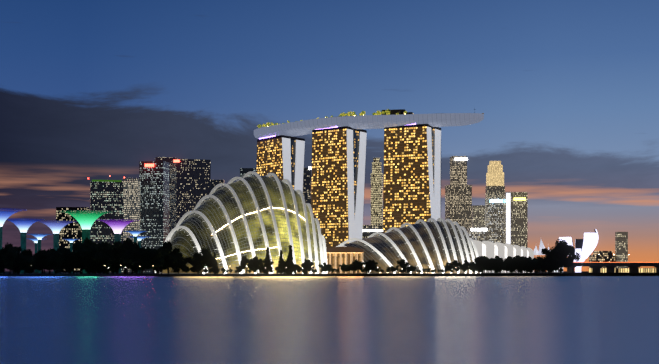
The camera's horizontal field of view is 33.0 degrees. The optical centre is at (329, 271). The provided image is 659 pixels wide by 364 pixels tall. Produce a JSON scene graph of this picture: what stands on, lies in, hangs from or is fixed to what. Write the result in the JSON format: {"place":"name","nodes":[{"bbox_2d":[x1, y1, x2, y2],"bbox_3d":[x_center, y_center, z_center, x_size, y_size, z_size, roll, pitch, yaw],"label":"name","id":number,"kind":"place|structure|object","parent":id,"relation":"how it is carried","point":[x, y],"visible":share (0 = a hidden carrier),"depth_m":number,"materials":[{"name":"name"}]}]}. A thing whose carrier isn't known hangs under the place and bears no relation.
{"place":"outdoors","nodes":[
{"label":"outdoors","id":0,"kind":"place"},
{"bbox_2d":[139,161,168,271],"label":"skyscraper","id":1,"kind":"structure","parent":0,"point":[154,202],"depth_m":2346.53,"materials":[{"name":"grey"}]},
{"bbox_2d":[211,180,223,190],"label":"block","id":2,"kind":"structure","parent":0,"point":[214,183],"depth_m":2592.77,"materials":[{"name":"grey"}]},
{"bbox_2d":[240,168,256,177],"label":"block","id":3,"kind":"structure","parent":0,"point":[243,171],"depth_m":2495.15,"materials":[{"name":"grey"}]},
{"bbox_2d":[256,135,304,194],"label":"hotel tower","id":4,"kind":"structure","parent":0,"point":[281,157],"depth_m":1522.31,"materials":[{"name":"brown"}]},
{"bbox_2d":[303,168,310,204],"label":"block","id":5,"kind":"structure","parent":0,"point":[307,185],"depth_m":2299.54,"materials":[{"name":"grey"}]},
{"bbox_2d":[0,274,658,363],"bbox_3d":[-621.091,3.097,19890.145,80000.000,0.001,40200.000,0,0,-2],"label":"water","id":6,"kind":"structure","parent":0,"point":[576,319],"depth_m":71.38,"materials":[{"name":"blue liquid"}]},
{"bbox_2d":[0,274,568,276],"bbox_3d":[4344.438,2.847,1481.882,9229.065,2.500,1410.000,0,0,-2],"label":"seawall","id":7,"kind":"object","parent":6,"relation":"in","point":[104,275],"visible":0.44,"depth_m":655.61,"materials":[{"name":"grey"}]},
{"bbox_2d":[0,271,658,273],"bbox_3d":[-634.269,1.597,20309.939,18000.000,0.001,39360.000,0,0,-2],"label":"land","id":8,"kind":"structure","parent":0,"point":[563,272],"depth_m":785.98,"materials":[{"name":"grey"}]},
{"bbox_2d":[0,242,12,273],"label":"tree","id":9,"kind":"object","parent":8,"relation":"on","point":[5,248],"visible":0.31,"depth_m":662.62,"materials":[{"name":"brown plant"}]},
{"bbox_2d":[0,246,20,273],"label":"tree","id":10,"kind":"object","parent":8,"relation":"on","point":[14,251],"visible":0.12,"depth_m":658.52,"materials":[{"name":"brown plant"}]},
{"bbox_2d":[1,249,20,273],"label":"tree","id":11,"kind":"object","parent":8,"relation":"on","point":[9,263],"depth_m":654.64,"materials":[{"name":"brown plant"}]},
{"bbox_2d":[0,208,26,249],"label":"supertree","id":12,"kind":"object","parent":8,"relation":"on","point":[5,215],"visible":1,"depth_m":790.37,"materials":[{"name":"blue"}]},
{"bbox_2d":[12,249,31,273],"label":"tree","id":13,"kind":"object","parent":8,"relation":"on","point":[27,252],"visible":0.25,"depth_m":693.83,"materials":[{"name":"brown plant"}]},
{"bbox_2d":[7,218,44,272],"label":"supertree","id":14,"kind":"object","parent":8,"relation":"on","point":[24,225],"visible":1,"depth_m":820.52,"materials":[{"name":"blue metal"}]},
{"bbox_2d":[17,254,35,273],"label":"tree","id":15,"kind":"object","parent":8,"relation":"on","point":[24,262],"depth_m":654.83,"materials":[{"name":"brown plant"}]},
{"bbox_2d":[26,255,33,273],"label":"tree","id":16,"kind":"object","parent":8,"relation":"on","point":[29,270],"depth_m":668.76,"materials":[{"name":"brown plant"}]},
{"bbox_2d":[25,250,43,273],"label":"tree","id":17,"kind":"object","parent":8,"relation":"on","point":[37,256],"visible":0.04,"depth_m":665.54,"materials":[{"name":"brown plant"}]},
{"bbox_2d":[26,238,42,272],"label":"supertree","id":18,"kind":"object","parent":8,"relation":"on","point":[35,240],"visible":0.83,"depth_m":1030.55,"materials":[{"name":"blue"}]},
{"bbox_2d":[27,234,51,272],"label":"supertree","id":19,"kind":"object","parent":8,"relation":"on","point":[39,237],"visible":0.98,"depth_m":990.78,"materials":[{"name":"blue metal"}]},
{"bbox_2d":[37,220,76,272],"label":"supertree","id":20,"kind":"object","parent":8,"relation":"on","point":[55,227],"visible":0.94,"depth_m":841.46,"materials":[{"name":"blue metal"}]},
{"bbox_2d":[65,239,78,272],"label":"supertree","id":21,"kind":"object","parent":8,"relation":"on","point":[71,242],"visible":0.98,"depth_m":1041.75,"materials":[{"name":"blue metal"}]},
{"bbox_2d":[56,207,89,271],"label":"block","id":22,"kind":"structure","parent":8,"relation":"on","point":[73,230],"depth_m":1986.19,"materials":[{"name":"black"}]},
{"bbox_2d":[71,251,81,273],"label":"tree","id":23,"kind":"object","parent":8,"relation":"on","point":[75,267],"depth_m":670.70,"materials":[{"name":"brown plant"}]},
{"bbox_2d":[59,210,111,272],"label":"supertree","id":24,"kind":"object","parent":8,"relation":"on","point":[86,221],"visible":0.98,"depth_m":888.83,"materials":[{"name":"green metal"}]},
{"bbox_2d":[72,237,99,273],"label":"tree","id":25,"kind":"object","parent":8,"relation":"on","point":[86,242],"visible":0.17,"depth_m":708.84,"materials":[{"name":"brown plant"}]},
{"bbox_2d":[80,241,108,273],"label":"tree","id":26,"kind":"object","parent":8,"relation":"on","point":[85,254],"visible":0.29,"depth_m":658.56,"materials":[{"name":"brown plant"}]},
{"bbox_2d":[89,246,113,273],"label":"tree","id":27,"kind":"object","parent":8,"relation":"on","point":[101,256],"visible":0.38,"depth_m":658.02,"materials":[{"name":"brown plant"}]},
{"bbox_2d":[90,180,122,271],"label":"skyscraper","id":28,"kind":"structure","parent":8,"relation":"on","point":[106,195],"depth_m":2243.11,"materials":[{"name":"grey"}]},
{"bbox_2d":[106,246,125,273],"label":"tree","id":29,"kind":"object","parent":8,"relation":"on","point":[121,264],"depth_m":668.44,"materials":[{"name":"brown plant"}]},
{"bbox_2d":[97,219,138,272],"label":"supertree","id":30,"kind":"object","parent":8,"relation":"on","point":[117,228],"visible":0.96,"depth_m":920.65,"materials":[{"name":"purple metal"}]},
{"bbox_2d":[108,237,132,273],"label":"tree","id":31,"kind":"object","parent":8,"relation":"on","point":[126,242],"visible":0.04,"depth_m":685.23,"materials":[{"name":"brown plant"}]},
{"bbox_2d":[113,240,138,273],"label":"tree","id":32,"kind":"object","parent":8,"relation":"on","point":[130,257],"visible":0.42,"depth_m":658.85,"materials":[{"name":"brown plant"}]},
{"bbox_2d":[122,178,139,271],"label":"skyscraper","id":33,"kind":"structure","parent":8,"relation":"on","point":[131,198],"depth_m":2290.36,"materials":[{"name":"grey"}]},
{"bbox_2d":[124,231,146,241],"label":"supertree","id":34,"kind":"object","parent":8,"relation":"on","point":[135,233],"visible":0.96,"depth_m":993.44,"materials":[{"name":"blue metal"}]},
{"bbox_2d":[129,236,146,272],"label":"supertree","id":35,"kind":"object","parent":8,"relation":"on","point":[139,238],"visible":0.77,"depth_m":1032.90,"materials":[{"name":"blue metal"}]},
{"bbox_2d":[126,241,150,273],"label":"tree","id":36,"kind":"object","parent":8,"relation":"on","point":[135,245],"visible":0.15,"depth_m":677.51,"materials":[{"name":"brown plant"}]},
{"bbox_2d":[143,249,157,273],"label":"tree","id":37,"kind":"object","parent":8,"relation":"on","point":[154,250],"depth_m":676.24,"materials":[{"name":"brown plant"}]},
{"bbox_2d":[144,243,172,273],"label":"tree","id":38,"kind":"object","parent":8,"relation":"on","point":[149,254],"visible":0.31,"depth_m":658.60,"materials":[{"name":"brown plant"}]},
{"bbox_2d":[153,241,171,273],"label":"tree","id":39,"kind":"object","parent":8,"relation":"on","point":[158,255],"visible":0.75,"depth_m":654.38,"materials":[{"name":"brown plant"}]},
{"bbox_2d":[155,157,176,240],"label":"skyscraper","id":40,"kind":"structure","parent":8,"relation":"on","point":[167,159],"depth_m":2415.25,"materials":[{"name":"grey"}]},
{"bbox_2d":[160,248,179,273],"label":"tree","id":41,"kind":"object","parent":8,"relation":"on","point":[175,250],"visible":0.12,"depth_m":684.02,"materials":[{"name":"brown plant"}]},
{"bbox_2d":[168,252,187,273],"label":"tree","id":42,"kind":"object","parent":8,"relation":"on","point":[177,262],"visible":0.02,"depth_m":662.86,"materials":[{"name":"brown plant"}]},
{"bbox_2d":[181,265,188,271],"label":"tree","id":43,"kind":"object","parent":8,"relation":"on","point":[185,268],"depth_m":659.23,"materials":[{"name":"brown plant"}]},
{"bbox_2d":[170,159,210,231],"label":"skyscraper","id":44,"kind":"structure","parent":8,"relation":"on","point":[190,183],"depth_m":2303.19,"materials":[{"name":"grey"}]},
{"bbox_2d":[186,254,200,273],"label":"tree","id":45,"kind":"object","parent":8,"relation":"on","point":[189,259],"depth_m":681.90,"materials":[{"name":"brown plant"}]},
{"bbox_2d":[190,247,215,273],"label":"tree","id":46,"kind":"object","parent":8,"relation":"on","point":[205,259],"depth_m":663.54,"materials":[{"name":"brown plant"}]},
{"bbox_2d":[211,252,218,273],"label":"tree","id":47,"kind":"object","parent":8,"relation":"on","point":[215,270],"depth_m":673.93,"materials":[{"name":"brown plant"}]},
{"bbox_2d":[155,171,327,273],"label":"ribs","id":48,"kind":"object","parent":8,"relation":"on","point":[243,216],"depth_m":714.36,"materials":[{"name":"white metal"}]},
{"bbox_2d":[162,176,327,273],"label":"glass dome","id":49,"kind":"object","parent":8,"relation":"on","point":[197,226],"depth_m":709.72,"materials":[{"name":"glass"}]},
{"bbox_2d":[239,255,252,273],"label":"tree","id":50,"kind":"object","parent":8,"relation":"on","point":[244,261],"depth_m":674.70,"materials":[{"name":"brown plant"}]},
{"bbox_2d":[21,265,471,273],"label":"garden lamps","id":51,"kind":"object","parent":8,"relation":"on","point":[140,271],"visible":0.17,"depth_m":722.40,"materials":[{"name":"beige"}]},
{"bbox_2d":[251,256,267,273],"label":"tree","id":52,"kind":"object","parent":8,"relation":"on","point":[257,263],"depth_m":667.22,"materials":[{"name":"brown plant"}]},
{"bbox_2d":[263,247,272,273],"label":"tree","id":53,"kind":"object","parent":8,"relation":"on","point":[268,266],"depth_m":676.79,"materials":[{"name":"brown plant"}]},
{"bbox_2d":[277,250,285,273],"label":"tree","id":54,"kind":"object","parent":8,"relation":"on","point":[281,268],"depth_m":667.42,"materials":[{"name":"brown plant"}]},
{"bbox_2d":[285,245,293,273],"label":"tree","id":55,"kind":"object","parent":8,"relation":"on","point":[290,262],"depth_m":677.75,"materials":[{"name":"brown plant"}]},
{"bbox_2d":[291,264,298,273],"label":"tree","id":56,"kind":"object","parent":8,"relation":"on","point":[295,267],"depth_m":669.58,"materials":[{"name":"brown plant"}]},
{"bbox_2d":[298,264,305,271],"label":"tree","id":57,"kind":"object","parent":8,"relation":"on","point":[300,269],"depth_m":671.68,"materials":[{"name":"brown plant"}]},
{"bbox_2d":[301,259,313,273],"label":"tree","id":58,"kind":"object","parent":8,"relation":"on","point":[309,263],"depth_m":677.77,"materials":[{"name":"brown plant"}]},
{"bbox_2d":[318,262,330,273],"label":"tree","id":59,"kind":"object","parent":8,"relation":"on","point":[325,267],"depth_m":666.36,"materials":[{"name":"brown plant"}]},
{"bbox_2d":[339,263,345,272],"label":"tree","id":60,"kind":"object","parent":8,"relation":"on","point":[342,268],"depth_m":741.70,"materials":[{"name":"brown plant"}]},
{"bbox_2d":[326,246,363,272],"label":"pavilion","id":61,"kind":"structure","parent":8,"relation":"on","point":[335,260],"depth_m":824.19,"materials":[{"name":"brown"}]},
{"bbox_2d":[344,264,351,271],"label":"tree","id":62,"kind":"object","parent":8,"relation":"on","point":[347,268],"depth_m":709.27,"materials":[{"name":"brown plant"}]},
{"bbox_2d":[352,259,365,273],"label":"tree","id":63,"kind":"object","parent":8,"relation":"on","point":[357,265],"depth_m":708.88,"materials":[{"name":"brown plant"}]},
{"bbox_2d":[368,260,375,273],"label":"tree","id":64,"kind":"object","parent":8,"relation":"on","point":[371,265],"depth_m":743.29,"materials":[{"name":"brown plant"}]},
{"bbox_2d":[362,225,382,238],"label":"block","id":65,"kind":"structure","parent":8,"relation":"on","point":[368,234],"depth_m":1802.78,"materials":[{"name":"black"}]},
{"bbox_2d":[363,229,382,231],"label":"sign","id":66,"kind":"object","parent":65,"relation":"attached to","point":[370,230],"visible":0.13,"depth_m":1801.90,"materials":[{"name":"white"}]},
{"bbox_2d":[371,158,382,224],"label":"skyscraper","id":67,"kind":"structure","parent":8,"relation":"on","point":[376,196],"depth_m":2206.27,"materials":[{"name":"grey"}]},
{"bbox_2d":[396,259,408,273],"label":"tree","id":68,"kind":"object","parent":8,"relation":"on","point":[403,263],"depth_m":779.96,"materials":[{"name":"brown plant"}]},
{"bbox_2d":[332,221,478,272],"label":"conservatory dome","id":69,"kind":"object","parent":8,"relation":"on","point":[385,247],"visible":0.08,"depth_m":866.37,"materials":[{"name":"glass"}]},
{"bbox_2d":[328,218,478,272],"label":"flower dome ribs","id":70,"kind":"object","parent":69,"relation":"attached to","point":[469,240],"visible":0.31,"depth_m":871.57,"materials":[{"name":"white metal"}]},
{"bbox_2d":[443,263,452,270],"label":"tree","id":71,"kind":"object","parent":8,"relation":"on","point":[447,267],"depth_m":778.31,"materials":[{"name":"brown plant"}]},
{"bbox_2d":[446,260,458,269],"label":"tree","id":72,"kind":"object","parent":8,"relation":"on","point":[454,264],"depth_m":808.93,"materials":[{"name":"brown plant"}]},
{"bbox_2d":[445,156,471,230],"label":"skyscraper","id":73,"kind":"structure","parent":8,"relation":"on","point":[458,199],"depth_m":2667.82,"materials":[{"name":"grey"}]},
{"bbox_2d":[458,262,465,273],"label":"tree","id":74,"kind":"object","parent":8,"relation":"on","point":[462,267],"depth_m":766.15,"materials":[{"name":"brown plant"}]},
{"bbox_2d":[463,260,474,272],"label":"tree","id":75,"kind":"object","parent":8,"relation":"on","point":[466,263],"depth_m":806.50,"materials":[{"name":"brown plant"}]},
{"bbox_2d":[469,263,478,271],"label":"tree","id":76,"kind":"object","parent":8,"relation":"on","point":[472,267],"visible":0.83,"depth_m":762.45,"materials":[{"name":"brown plant"}]},
{"bbox_2d":[467,228,488,240],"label":"building","id":77,"kind":"structure","parent":8,"relation":"on","point":[479,235],"depth_m":2310.81,"materials":[{"name":"black"}]},
{"bbox_2d":[471,228,487,230],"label":"illuminated sign","id":78,"kind":"object","parent":77,"relation":"attached to","point":[479,229],"visible":1,"depth_m":2309.74,"materials":[{"name":"white"}]},
{"bbox_2d":[474,256,487,272],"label":"tree","id":79,"kind":"object","parent":8,"relation":"on","point":[481,261],"depth_m":795.66,"materials":[{"name":"brown plant"}]},
{"bbox_2d":[485,258,492,272],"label":"tree","id":80,"kind":"object","parent":8,"relation":"on","point":[489,265],"depth_m":801.80,"materials":[{"name":"brown plant"}]},
{"bbox_2d":[485,161,504,198],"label":"skyscraper","id":81,"kind":"structure","parent":8,"relation":"on","point":[495,187],"depth_m":2765.20,"materials":[{"name":"grey"}]},
{"bbox_2d":[489,255,502,272],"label":"tree","id":82,"kind":"object","parent":8,"relation":"on","point":[495,259],"depth_m":812.91,"materials":[{"name":"brown plant"}]},
{"bbox_2d":[473,240,533,272],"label":"expo hall","id":83,"kind":"structure","parent":8,"relation":"on","point":[489,249],"depth_m":1155.98,"materials":[{"name":"grey"}]},
{"bbox_2d":[496,256,511,269],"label":"tree","id":84,"kind":"object","parent":8,"relation":"on","point":[500,262],"depth_m":803.46,"materials":[{"name":"brown plant"}]},
{"bbox_2d":[501,261,512,272],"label":"tree","id":85,"kind":"object","parent":8,"relation":"on","point":[505,266],"depth_m":794.29,"materials":[{"name":"brown plant"}]},
{"bbox_2d":[508,261,515,271],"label":"tree","id":86,"kind":"object","parent":8,"relation":"on","point":[511,266],"depth_m":821.16,"materials":[{"name":"brown plant"}]},
{"bbox_2d":[511,258,520,272],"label":"tree","id":87,"kind":"object","parent":8,"relation":"on","point":[515,266],"depth_m":835.56,"materials":[{"name":"brown plant"}]},
{"bbox_2d":[515,258,529,272],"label":"tree","id":88,"kind":"object","parent":8,"relation":"on","point":[523,264],"depth_m":817.79,"materials":[{"name":"brown plant"}]},
{"bbox_2d":[519,256,531,272],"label":"tree","id":89,"kind":"object","parent":8,"relation":"on","point":[529,258],"depth_m":853.99,"materials":[{"name":"brown plant"}]},
{"bbox_2d":[529,260,539,272],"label":"tree","id":90,"kind":"object","parent":8,"relation":"on","point":[535,265],"depth_m":810.02,"materials":[{"name":"brown plant"}]},
{"bbox_2d":[534,240,548,254],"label":"tensile canopies","id":91,"kind":"object","parent":8,"relation":"on","point":[539,252],"visible":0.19,"depth_m":1512.24,"materials":[{"name":"white fabric"}]},
{"bbox_2d":[536,259,550,272],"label":"tree","id":92,"kind":"object","parent":8,"relation":"on","point":[545,265],"depth_m":803.95,"materials":[{"name":"brown plant"}]},
{"bbox_2d":[536,256,551,272],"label":"tree","id":93,"kind":"object","parent":8,"relation":"on","point":[546,257],"depth_m":839.34,"materials":[{"name":"brown plant"}]},
{"bbox_2d":[541,248,547,255],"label":"tree","id":94,"kind":"object","parent":8,"relation":"on","point":[544,251],"depth_m":908.29,"materials":[{"name":"brown plant"}]},
{"bbox_2d":[549,260,560,272],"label":"tree","id":95,"kind":"object","parent":8,"relation":"on","point":[555,264],"depth_m":804.61,"materials":[{"name":"brown plant"}]},
{"bbox_2d":[546,257,564,272],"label":"tree","id":96,"kind":"object","parent":8,"relation":"on","point":[560,264],"visible":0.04,"depth_m":833.33,"materials":[{"name":"brown plant"}]},
{"bbox_2d":[547,239,580,267],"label":"tree","id":97,"kind":"object","parent":8,"relation":"on","point":[561,250],"visible":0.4,"depth_m":881.37,"materials":[{"name":"brown plant"}]},
{"bbox_2d":[574,259,584,271],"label":"museum base","id":98,"kind":"object","parent":8,"relation":"on","point":[577,268],"visible":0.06,"depth_m":1484.06,"materials":[{"name":"white"}]},
{"bbox_2d":[559,237,572,245],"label":"museum petal","id":99,"kind":"object","parent":98,"relation":"on","point":[568,240],"visible":0.15,"depth_m":1469.32,"materials":[{"name":"white"}]},
{"bbox_2d":[575,239,583,250],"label":"lotus petal","id":100,"kind":"object","parent":98,"relation":"on","point":[578,243],"visible":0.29,"depth_m":1510.35,"materials":[{"name":"white"}]},
{"bbox_2d":[580,233,597,258],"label":"museum petal","id":101,"kind":"object","parent":98,"relation":"on","point":[589,242],"visible":0.98,"depth_m":1467.84,"materials":[{"name":"white"}]},
{"bbox_2d":[589,251,616,267],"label":"building","id":102,"kind":"structure","parent":8,"relation":"on","point":[605,256],"depth_m":1916.07,"materials":[{"name":"grey"}]},
{"bbox_2d":[567,254,658,272],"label":"bridge","id":103,"kind":"structure","parent":8,"relation":"on","point":[611,268],"depth_m":1133.44,"materials":[{"name":"grey"}]},
{"bbox_2d":[615,232,627,267],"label":"block","id":104,"kind":"structure","parent":8,"relation":"on","point":[621,245],"depth_m":2521.99,"materials":[{"name":"black"}]},
{"bbox_2d":[257,109,406,127],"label":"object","id":105,"kind":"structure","parent":0,"point":[345,114],"depth_m":1439.97,"materials":[{"name":"plant"}]},
{"bbox_2d":[311,126,366,252],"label":"hotel tower","id":106,"kind":"structure","parent":0,"point":[338,177],"depth_m":1444.37,"materials":[{"name":"brown"}]},
{"bbox_2d":[254,113,483,138],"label":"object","id":107,"kind":"structure","parent":106,"relation":"on","point":[299,128],"depth_m":1420.23,"materials":[{"name":"grey metal"}]},
{"bbox_2d":[338,109,483,116],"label":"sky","id":108,"kind":"structure","parent":0,"point":[396,111],"depth_m":1427.57,"materials":[{"name":"grey"}]},
{"bbox_2d":[383,123,440,233],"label":"hotel tower","id":109,"kind":"structure","parent":0,"point":[412,178],"depth_m":1418.62,"materials":[{"name":"brown"}]},
{"bbox_2d":[472,205,484,227],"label":"block","id":110,"kind":"structure","parent":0,"point":[478,216],"depth_m":2813.12,"materials":[{"name":"black"}]},
{"bbox_2d":[485,198,503,243],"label":"skyscraper","id":111,"kind":"structure","parent":0,"point":[494,218],"depth_m":2512.91,"materials":[{"name":"black"}]},
{"bbox_2d":[490,200,502,202],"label":"illuminated sign","id":112,"kind":"object","parent":111,"relation":"attached to","point":[496,201],"visible":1,"depth_m":2511.90,"materials":[{"name":"white"}]},
{"bbox_2d":[504,192,527,247],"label":"slab tower","id":113,"kind":"structure","parent":0,"point":[519,222],"depth_m":2464.32,"materials":[{"name":"black"}]},
{"bbox_2d":[506,193,510,243],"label":"light strip","id":114,"kind":"object","parent":113,"relation":"attached to","point":[508,218],"visible":0.57,"depth_m":2462.48,"materials":[{"name":"white"}]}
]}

